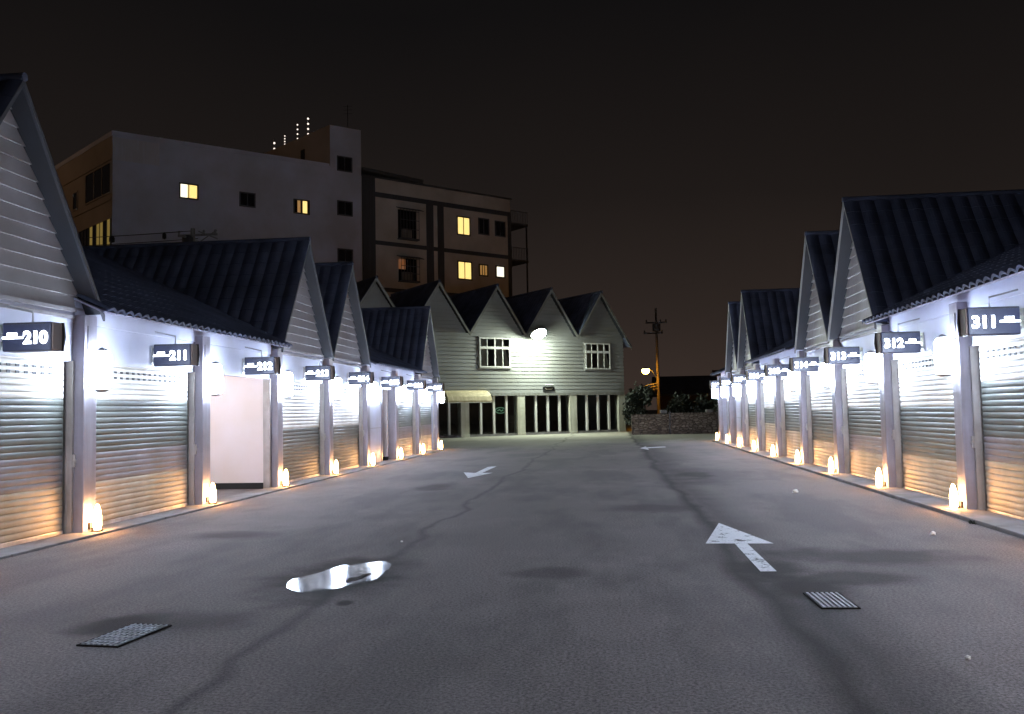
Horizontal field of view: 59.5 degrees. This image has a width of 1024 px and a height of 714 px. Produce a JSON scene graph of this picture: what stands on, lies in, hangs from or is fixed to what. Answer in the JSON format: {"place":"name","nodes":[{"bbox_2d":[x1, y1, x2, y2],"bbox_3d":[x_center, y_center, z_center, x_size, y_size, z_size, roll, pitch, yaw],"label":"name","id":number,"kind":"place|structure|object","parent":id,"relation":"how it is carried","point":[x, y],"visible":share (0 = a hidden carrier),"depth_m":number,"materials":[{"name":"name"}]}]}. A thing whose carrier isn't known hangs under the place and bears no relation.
{"place":"outdoors","nodes":[
{"label":"outdoors","id":0,"kind":"place"},
{"bbox_2d":[55,125,361,281],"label":"apartment block","id":1,"kind":"structure","parent":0,"point":[116,184],"depth_m":64.36,"materials":[{"name":"white"}]},
{"bbox_2d":[72,190,77,211],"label":"window","id":2,"kind":"structure","parent":1,"relation":"in","point":[75,194],"depth_m":64.76,"materials":[{"name":"black glass"}]},
{"bbox_2d":[79,218,110,245],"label":"window","id":3,"kind":"structure","parent":1,"relation":"in","point":[102,229],"depth_m":61.38,"materials":[{"name":"yellow glass"}]},
{"bbox_2d":[85,161,111,205],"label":"window","id":4,"kind":"structure","parent":1,"relation":"in","point":[97,182],"depth_m":61.55,"materials":[{"name":"black glass"}]},
{"bbox_2d":[179,182,197,199],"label":"window","id":5,"kind":"structure","parent":1,"relation":"in","point":[186,190],"depth_m":62.59,"materials":[{"name":"yellow glass"}]},
{"bbox_2d":[239,191,255,207],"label":"window","id":6,"kind":"structure","parent":1,"relation":"in","point":[246,199],"depth_m":64.99,"materials":[{"name":"black glass"}]},
{"bbox_2d":[293,199,309,214],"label":"window","id":7,"kind":"structure","parent":1,"relation":"in","point":[300,206],"depth_m":67.37,"materials":[{"name":"yellow glass"}]},
{"bbox_2d":[337,155,351,172],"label":"window","id":8,"kind":"structure","parent":1,"relation":"in","point":[344,164],"depth_m":69.61,"materials":[{"name":"black glass"}]},
{"bbox_2d":[337,200,352,216],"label":"window","id":9,"kind":"structure","parent":1,"relation":"in","point":[344,208],"depth_m":69.42,"materials":[{"name":"black glass"}]},
{"bbox_2d":[337,248,352,261],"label":"window","id":10,"kind":"structure","parent":1,"relation":"in","point":[344,255],"depth_m":69.17,"materials":[{"name":"black glass"}]},
{"bbox_2d":[0,450,443,559],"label":"pavement","id":11,"kind":"structure","parent":0,"point":[23,548],"depth_m":12.84,"materials":[{"name":"concrete"}]},
{"bbox_2d":[361,167,528,297],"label":"apartment house","id":12,"kind":"structure","parent":0,"point":[415,232],"depth_m":75.08,"materials":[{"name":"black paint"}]},
{"bbox_2d":[397,207,423,240],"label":"window","id":13,"kind":"structure","parent":12,"relation":"in","point":[406,219],"depth_m":73.35,"materials":[{"name":"black glass"}]},
{"bbox_2d":[397,255,423,282],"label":"window","id":14,"kind":"structure","parent":12,"relation":"in","point":[407,267],"depth_m":73.06,"materials":[{"name":"black glass"}]},
{"bbox_2d":[457,216,470,235],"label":"window","id":15,"kind":"structure","parent":12,"relation":"in","point":[463,223],"depth_m":76.99,"materials":[{"name":"yellow glass"}]},
{"bbox_2d":[457,260,471,280],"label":"window","id":16,"kind":"structure","parent":12,"relation":"in","point":[464,268],"depth_m":76.78,"materials":[{"name":"yellow glass"}]},
{"bbox_2d":[479,264,487,276],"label":"window","id":17,"kind":"structure","parent":12,"relation":"in","point":[483,268],"depth_m":78.03,"materials":[{"name":"brown"}]},
{"bbox_2d":[478,217,489,235],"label":"window","id":18,"kind":"structure","parent":12,"relation":"in","point":[483,223],"depth_m":78.30,"materials":[{"name":"black glass"}]},
{"bbox_2d":[495,265,504,277],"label":"window","id":19,"kind":"structure","parent":12,"relation":"in","point":[500,270],"depth_m":79.15,"materials":[{"name":"white glass"}]},
{"bbox_2d":[495,220,505,236],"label":"window","id":20,"kind":"structure","parent":12,"relation":"in","point":[500,230],"depth_m":79.42,"materials":[{"name":"black glass"}]},
{"bbox_2d":[0,410,1023,713],"bbox_3d":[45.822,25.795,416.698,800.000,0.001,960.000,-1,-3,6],"label":"ground","id":21,"kind":"structure","parent":0,"point":[564,574],"depth_m":6.88,"materials":[{"name":"grey asphalt"}]},
{"bbox_2d":[0,72,104,548],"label":"garage unit","id":22,"kind":"structure","parent":21,"relation":"on","point":[46,275],"depth_m":10.54,"materials":[{"name":"paint"}]},
{"bbox_2d":[0,305,65,352],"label":"number sign","id":23,"kind":"object","parent":22,"relation":"attached to","point":[24,337],"visible":1,"depth_m":9.88,"materials":[{"name":"black metal"}]},
{"bbox_2d":[76,623,171,647],"bbox_3d":[-2.559,1.841,5.938,0.300,0.013,0.580,-2,-4,12],"label":"drain grate","id":24,"kind":"object","parent":21,"relation":"on","point":[124,635],"visible":1,"depth_m":5.90,"materials":[{"name":"metal"}]},
{"bbox_2d":[73,273,220,532],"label":"garage unit","id":25,"kind":"structure","parent":21,"relation":"on","point":[135,449],"depth_m":12.74,"materials":[{"name":"paint"}]},
{"bbox_2d":[88,504,102,531],"bbox_3d":[-5.238,2.021,11.280,0.175,0.336,0.136,-1,-3,6],"label":"base lamp","id":26,"kind":"object","parent":25,"relation":"attached to","point":[95,525],"visible":1,"depth_m":11.25,"materials":[{"name":"white metal"}]},
{"bbox_2d":[88,347,110,391],"bbox_3d":[-5.233,0.163,11.388,0.258,0.575,0.211,-1,-3,6],"label":"wall lamp","id":27,"kind":"object","parent":25,"relation":"attached to","point":[99,370],"visible":1,"depth_m":11.32,"materials":[{"name":"glass"}]},
{"bbox_2d":[151,331,199,366],"bbox_3d":[-4.987,-0.131,13.256,0.680,0.532,0.233,-1,-3,6],"label":"number sign","id":28,"kind":"object","parent":25,"relation":"attached to","point":[175,354],"visible":1,"depth_m":13.15,"materials":[{"name":"black metal"}]},
{"bbox_2d":[85,254,292,504],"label":"garage unit","id":29,"kind":"structure","parent":21,"relation":"on","point":[227,350],"depth_m":15.84,"materials":[{"name":"paint"}]},
{"bbox_2d":[206,483,216,503],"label":"base lamp","id":30,"kind":"object","parent":29,"relation":"attached to","point":[212,494],"visible":1,"depth_m":14.52,"materials":[{"name":"white metal"}]},
{"bbox_2d":[205,361,221,395],"bbox_3d":[-4.873,0.354,14.663,0.258,0.575,0.211,-1,-3,6],"label":"wall lamp","id":31,"kind":"object","parent":29,"relation":"attached to","point":[213,379],"visible":1,"depth_m":14.59,"materials":[{"name":"glass"}]},
{"bbox_2d":[242,347,280,374],"bbox_3d":[-4.627,0.060,16.531,0.680,0.532,0.233,-1,-3,6],"label":"number sign","id":32,"kind":"object","parent":29,"relation":"attached to","point":[261,365],"visible":1,"depth_m":16.43,"materials":[{"name":"black metal"}]},
{"bbox_2d":[178,228,217,241],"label":"line pole","id":33,"kind":"object","parent":21,"relation":"on","point":[190,237],"visible":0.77,"depth_m":44.79,"materials":[{"name":"concrete"}]},
{"bbox_2d":[84,231,182,237],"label":"power wire","id":34,"kind":"object","parent":33,"relation":"attached to","point":[130,235],"visible":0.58,"depth_m":44.14,"materials":[{"name":"black metal"}]},
{"bbox_2d":[82,238,197,245],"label":"power wire","id":35,"kind":"object","parent":33,"relation":"attached to","point":[130,243],"visible":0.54,"depth_m":45.72,"materials":[{"name":"black metal"}]},
{"bbox_2d":[109,231,188,242],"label":"power wire","id":36,"kind":"object","parent":33,"relation":"attached to","point":[111,239],"visible":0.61,"depth_m":44.84,"materials":[{"name":"black metal"}]},
{"bbox_2d":[83,237,333,488],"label":"garage unit","id":37,"kind":"structure","parent":21,"relation":"on","point":[270,286],"depth_m":19.14,"materials":[{"name":"paint"}]},
{"bbox_2d":[280,469,289,486],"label":"base lamp","id":38,"kind":"object","parent":37,"relation":"attached to","point":[284,483],"visible":1,"depth_m":17.80,"materials":[{"name":"white metal"}]},
{"bbox_2d":[279,370,292,398],"bbox_3d":[-4.513,0.546,17.938,0.258,0.575,0.211,-1,-3,6],"label":"wall lamp","id":39,"kind":"object","parent":37,"relation":"attached to","point":[286,384],"visible":0.99,"depth_m":17.86,"materials":[{"name":"metal"}]},
{"bbox_2d":[303,357,334,380],"bbox_3d":[-4.267,0.252,19.806,0.680,0.532,0.233,-1,-3,6],"label":"number sign","id":40,"kind":"object","parent":37,"relation":"attached to","point":[317,373],"visible":1,"depth_m":19.70,"materials":[{"name":"black metal"}]},
{"bbox_2d":[287,562,390,591],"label":"puddle","id":41,"kind":"object","parent":21,"relation":"on","point":[331,578],"visible":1,"depth_m":7.92,"materials":[{"name":"clear liquid"}]},
{"bbox_2d":[346,573,370,581],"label":"dry asphalt","id":42,"kind":"structure","parent":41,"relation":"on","point":[353,578],"depth_m":7.81,"materials":[{"name":"grey asphalt"}]},
{"bbox_2d":[315,261,370,474],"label":"garage unit","id":43,"kind":"structure","parent":21,"relation":"on","point":[343,427],"depth_m":22.83,"materials":[{"name":"paint"}]},
{"bbox_2d":[332,460,338,474],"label":"base lamp","id":44,"kind":"object","parent":43,"relation":"attached to","point":[335,468],"visible":1,"depth_m":21.07,"materials":[{"name":"white metal"}]},
{"bbox_2d":[331,376,341,399],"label":"wall lamp","id":45,"kind":"object","parent":43,"relation":"attached to","point":[336,388],"visible":0.88,"depth_m":21.13,"materials":[{"name":"metal"}]},
{"bbox_2d":[347,364,373,384],"bbox_3d":[-3.907,0.443,23.081,0.680,0.532,0.233,-1,-3,6],"label":"number sign","id":46,"kind":"object","parent":43,"relation":"attached to","point":[358,378],"visible":1,"depth_m":22.98,"materials":[{"name":"black metal"}]},
{"bbox_2d":[356,275,394,307],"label":"cottage","id":47,"kind":"structure","parent":21,"relation":"on","point":[372,292],"depth_m":48.97,"materials":[{"name":"grey wood"}]},
{"bbox_2d":[361,352,405,465],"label":"garage unit","id":48,"kind":"structure","parent":21,"relation":"on","point":[372,425],"depth_m":25.73,"materials":[{"name":"paint"}]},
{"bbox_2d":[368,381,377,400],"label":"wall lamp","id":49,"kind":"object","parent":48,"relation":"attached to","point":[372,392],"visible":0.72,"depth_m":24.41,"materials":[{"name":"metal"}]},
{"bbox_2d":[380,370,403,387],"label":"number sign","id":50,"kind":"object","parent":48,"relation":"attached to","point":[392,382],"visible":1,"depth_m":26.25,"materials":[{"name":"black metal"}]},
{"bbox_2d":[368,347,426,460],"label":"garage unit","id":51,"kind":"structure","parent":21,"relation":"on","point":[399,428],"depth_m":28.82,"materials":[{"name":"paint"}]},
{"bbox_2d":[397,385,404,401],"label":"wall lamp","id":52,"kind":"object","parent":51,"relation":"attached to","point":[400,394],"visible":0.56,"depth_m":27.67,"materials":[{"name":"metal"}]},
{"bbox_2d":[405,374,425,389],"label":"number sign","id":53,"kind":"object","parent":51,"relation":"attached to","point":[416,384],"visible":1,"depth_m":29.52,"materials":[{"name":"black metal"}]},
{"bbox_2d":[361,306,439,453],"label":"garage unit","id":54,"kind":"structure","parent":21,"relation":"on","point":[405,334],"depth_m":32.44,"materials":[{"name":"paint"}]},
{"bbox_2d":[419,389,426,402],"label":"wall lamp","id":55,"kind":"object","parent":54,"relation":"attached to","point":[422,396],"visible":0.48,"depth_m":30.96,"materials":[{"name":"glass"}]},
{"bbox_2d":[426,378,444,391],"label":"number sign","id":56,"kind":"object","parent":54,"relation":"attached to","point":[435,387],"visible":0.98,"depth_m":32.80,"materials":[{"name":"black metal"}]},
{"bbox_2d":[438,392,443,403],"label":"wall lamp","id":57,"kind":"object","parent":54,"relation":"attached to","point":[441,397],"visible":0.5,"depth_m":34.23,"materials":[{"name":"glass"}]},
{"bbox_2d":[390,280,469,437],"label":"cottage","id":58,"kind":"structure","parent":21,"relation":"on","point":[451,330],"depth_m":51.23,"materials":[{"name":"grey wood"}]},
{"bbox_2d":[444,390,491,402],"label":"awning","id":59,"kind":"object","parent":58,"relation":"attached to","point":[474,396],"visible":0.97,"depth_m":50.80,"materials":[{"name":"beige fabric"}]},
{"bbox_2d":[464,466,495,477],"bbox_3d":[-0.770,2.751,21.489,0.740,0.001,4.000,-1,-3,6],"label":"road arrow","id":60,"kind":"object","parent":21,"relation":"on","point":[468,475],"visible":1,"depth_m":20.88,"materials":[{"name":"paint"}]},
{"bbox_2d":[439,284,525,436],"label":"cottage","id":61,"kind":"structure","parent":21,"relation":"on","point":[494,344],"depth_m":52.95,"materials":[{"name":"white wood"}]},
{"bbox_2d":[478,336,510,368],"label":"window","id":62,"kind":"structure","parent":61,"relation":"in","point":[493,352],"depth_m":52.67,"materials":[{"name":"white glass"}]},
{"bbox_2d":[474,287,577,434],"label":"cottage","id":63,"kind":"structure","parent":21,"relation":"on","point":[549,357],"depth_m":55.03,"materials":[{"name":"white wood"}]},
{"bbox_2d":[528,326,546,338],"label":"floodlight","id":64,"kind":"object","parent":63,"relation":"attached to","point":[538,332],"visible":1,"depth_m":52.97,"materials":[{"name":"metal"}]},
{"bbox_2d":[543,384,554,390],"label":"plaque","id":65,"kind":"object","parent":63,"relation":"attached to","point":[548,388],"visible":1,"depth_m":54.54,"materials":[{"name":"black metal"}]},
{"bbox_2d":[525,291,631,432],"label":"cottage","id":66,"kind":"structure","parent":21,"relation":"on","point":[595,403],"depth_m":57.26,"materials":[{"name":"white wood"}]},
{"bbox_2d":[583,342,610,370],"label":"window","id":67,"kind":"structure","parent":66,"relation":"in","point":[597,355],"depth_m":56.66,"materials":[{"name":"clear glass"}]},
{"bbox_2d":[622,382,652,424],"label":"shrub","id":68,"kind":"object","parent":21,"relation":"on","point":[637,398],"visible":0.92,"depth_m":52.45,"materials":[{"name":"green plant"}]},
{"bbox_2d":[642,308,666,413],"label":"utility pole","id":69,"kind":"object","parent":21,"relation":"on","point":[656,328],"visible":0.97,"depth_m":63.67,"materials":[{"name":"brown wood"}]},
{"bbox_2d":[631,409,717,434],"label":"stone wall","id":70,"kind":"structure","parent":21,"relation":"on","point":[706,422],"depth_m":49.58,"materials":[{"name":"stone"}]},
{"bbox_2d":[662,391,710,413],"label":"shrub","id":71,"kind":"object","parent":21,"relation":"on","point":[682,404],"visible":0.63,"depth_m":52.88,"materials":[{"name":"green plant"}]},
{"bbox_2d":[709,393,717,411],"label":"shrub","id":72,"kind":"object","parent":21,"relation":"on","point":[714,404],"visible":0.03,"depth_m":52.30,"materials":[{"name":"green plant"}]},
{"bbox_2d":[710,367,736,442],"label":"garage unit","id":73,"kind":"structure","parent":21,"relation":"on","point":[726,416],"depth_m":36.64,"materials":[{"name":"paint"}]},
{"bbox_2d":[712,389,717,398],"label":"wall lamp","id":74,"kind":"object","parent":73,"relation":"attached to","point":[714,393],"visible":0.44,"depth_m":38.01,"materials":[{"name":"glass"}]},
{"bbox_2d":[709,376,722,388],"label":"number sign","id":75,"kind":"object","parent":73,"relation":"attached to","point":[713,384],"visible":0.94,"depth_m":36.43,"materials":[{"name":"black metal"}]},
{"bbox_2d":[721,386,727,397],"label":"wall lamp","id":76,"kind":"object","parent":73,"relation":"attached to","point":[724,392],"visible":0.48,"depth_m":34.74,"materials":[{"name":"metal"}]},
{"bbox_2d":[725,301,746,446],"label":"garage unit","id":77,"kind":"structure","parent":21,"relation":"on","point":[733,320],"depth_m":33.09,"materials":[{"name":"paint"}]},
{"bbox_2d":[719,372,736,386],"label":"number sign","id":78,"kind":"object","parent":77,"relation":"attached to","point":[724,382],"visible":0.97,"depth_m":33.15,"materials":[{"name":"black metal"}]},
{"bbox_2d":[733,384,740,396],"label":"wall lamp","id":79,"kind":"object","parent":77,"relation":"attached to","point":[736,391],"visible":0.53,"depth_m":31.46,"materials":[{"name":"glass"}]},
{"bbox_2d":[706,523,775,570],"bbox_3d":[2.392,1.960,9.443,0.700,0.001,3.350,-1,-3,6],"label":"road arrow","id":80,"kind":"object","parent":21,"relation":"on","point":[732,536],"visible":1,"depth_m":9.58,"materials":[{"name":"paint"}]},
{"bbox_2d":[737,288,799,450],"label":"garage unit","id":81,"kind":"structure","parent":21,"relation":"on","point":[768,319],"depth_m":29.33,"materials":[{"name":"paint"}]},
{"bbox_2d":[731,368,749,383],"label":"number sign","id":82,"kind":"object","parent":81,"relation":"attached to","point":[738,378],"visible":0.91,"depth_m":29.87,"materials":[{"name":"black metal"}]},
{"bbox_2d":[747,381,755,395],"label":"wall lamp","id":83,"kind":"object","parent":81,"relation":"attached to","point":[751,388],"visible":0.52,"depth_m":28.19,"materials":[{"name":"glass"}]},
{"bbox_2d":[745,338,794,455],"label":"garage unit","id":84,"kind":"structure","parent":21,"relation":"on","point":[771,419],"depth_m":26.64,"materials":[{"name":"paint"}]},
{"bbox_2d":[745,363,767,380],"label":"number sign","id":85,"kind":"object","parent":84,"relation":"attached to","point":[754,375],"visible":0.95,"depth_m":26.59,"materials":[{"name":"black metal"}]},
{"bbox_2d":[765,377,774,393],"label":"wall lamp","id":86,"kind":"object","parent":84,"relation":"attached to","point":[769,385],"visible":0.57,"depth_m":24.91,"materials":[{"name":"metal"}]},
{"bbox_2d":[763,340,808,463],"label":"garage unit","id":87,"kind":"structure","parent":21,"relation":"on","point":[793,422],"depth_m":23.36,"materials":[{"name":"paint"}]},
{"bbox_2d":[764,356,789,376],"bbox_3d":[6.951,0.253,23.420,0.680,0.532,0.233,-1,-3,6],"label":"number sign","id":88,"kind":"object","parent":87,"relation":"attached to","point":[777,370],"visible":0.96,"depth_m":23.32,"materials":[{"name":"black metal"}]},
{"bbox_2d":[788,371,799,391],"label":"wall lamp","id":89,"kind":"object","parent":87,"relation":"attached to","point":[793,381],"visible":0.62,"depth_m":21.64,"materials":[{"name":"metal"}]},
{"bbox_2d":[794,230,844,472],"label":"garage unit","id":90,"kind":"structure","parent":21,"relation":"on","point":[824,424],"depth_m":20.04,"materials":[{"name":"paint"}]},
{"bbox_2d":[789,348,821,371],"bbox_3d":[6.592,0.062,20.145,0.680,0.532,0.233,-1,-3,6],"label":"number sign","id":91,"kind":"object","parent":90,"relation":"attached to","point":[803,364],"visible":0.99,"depth_m":20.04,"materials":[{"name":"black metal"}]},
{"bbox_2d":[819,361,833,388],"bbox_3d":[6.466,0.363,18.445,0.258,0.575,0.211,-1,-3,6],"label":"wall lamp","id":92,"kind":"object","parent":90,"relation":"attached to","point":[826,376],"visible":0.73,"depth_m":18.37,"materials":[{"name":"metal"}]},
{"bbox_2d":[828,457,836,472],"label":"base lamp","id":93,"kind":"object","parent":90,"relation":"attached to","point":[831,467],"visible":0.98,"depth_m":18.29,"materials":[{"name":"white metal"}]},
{"bbox_2d":[803,592,860,608],"bbox_3d":[2.338,1.784,6.572,0.270,0.013,0.540,-1,-3,5],"label":"drain grate","id":94,"kind":"object","parent":21,"relation":"on","point":[830,600],"visible":1,"depth_m":6.54,"materials":[{"name":"metal"}]},
{"bbox_2d":[827,189,1023,487],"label":"garage unit","id":95,"kind":"structure","parent":21,"relation":"on","point":[892,250],"depth_m":16.26,"materials":[{"name":"paint"}]},
{"bbox_2d":[823,336,862,364],"bbox_3d":[6.232,-0.130,16.871,0.680,0.532,0.233,-1,-3,6],"label":"number sign","id":96,"kind":"object","parent":95,"relation":"attached to","point":[841,355],"visible":1,"depth_m":16.77,"materials":[{"name":"black metal"}]},
{"bbox_2d":[864,350,881,383],"bbox_3d":[6.107,0.172,15.170,0.258,0.575,0.211,-1,-3,6],"label":"wall lamp","id":97,"kind":"object","parent":95,"relation":"attached to","point":[873,369],"visible":0.92,"depth_m":15.10,"materials":[{"name":"metal"}]},
{"bbox_2d":[876,468,885,486],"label":"base lamp","id":98,"kind":"object","parent":95,"relation":"attached to","point":[878,478],"visible":0.96,"depth_m":15.02,"materials":[{"name":"white metal"}]},
{"bbox_2d":[862,244,1023,509],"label":"garage unit","id":99,"kind":"structure","parent":21,"relation":"on","point":[932,433],"depth_m":13.27,"materials":[{"name":"paint"}]},
{"bbox_2d":[874,318,923,353],"bbox_3d":[5.872,-0.321,13.596,0.680,0.532,0.233,-1,-3,6],"label":"number sign","id":100,"kind":"object","parent":99,"relation":"attached to","point":[897,342],"visible":1,"depth_m":13.49,"materials":[{"name":"black metal"}]},
{"bbox_2d":[934,334,956,376],"bbox_3d":[5.747,-0.020,11.896,0.258,0.575,0.211,-1,-3,6],"label":"wall lamp","id":101,"kind":"object","parent":99,"relation":"attached to","point":[945,357],"visible":1,"depth_m":11.82,"materials":[{"name":"metal"}]},
{"bbox_2d":[949,484,962,508],"bbox_3d":[5.824,1.836,11.779,0.175,0.336,0.136,-1,-3,6],"label":"base lamp","id":102,"kind":"object","parent":99,"relation":"attached to","point":[953,495],"visible":0.98,"depth_m":11.75,"materials":[{"name":"white glass"}]},
{"bbox_2d":[931,252,1023,520],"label":"garage unit","id":103,"kind":"structure","parent":21,"relation":"on","point":[997,386],"depth_m":11.02,"materials":[{"name":"paint"}]},
{"bbox_2d":[957,289,1023,336],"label":"number sign","id":104,"kind":"object","parent":103,"relation":"attached to","point":[991,321],"visible":1,"depth_m":10.22,"materials":[{"name":"black metal"}]},
{"bbox_2d":[0,0,1023,409],"label":"sky","id":105,"kind":"structure","parent":0,"point":[677,158],"materials":[{"name":"black"}]},
{"bbox_2d":[651,370,720,413],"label":"distant house","id":106,"kind":"structure","parent":0,"point":[692,386],"depth_m":86.25,"materials":[{"name":"tile"}]},
{"bbox_2d":[712,440,1023,538],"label":"pavement","id":107,"kind":"structure","parent":0,"point":[1002,523],"depth_m":13.23,"materials":[{"name":"concrete"}]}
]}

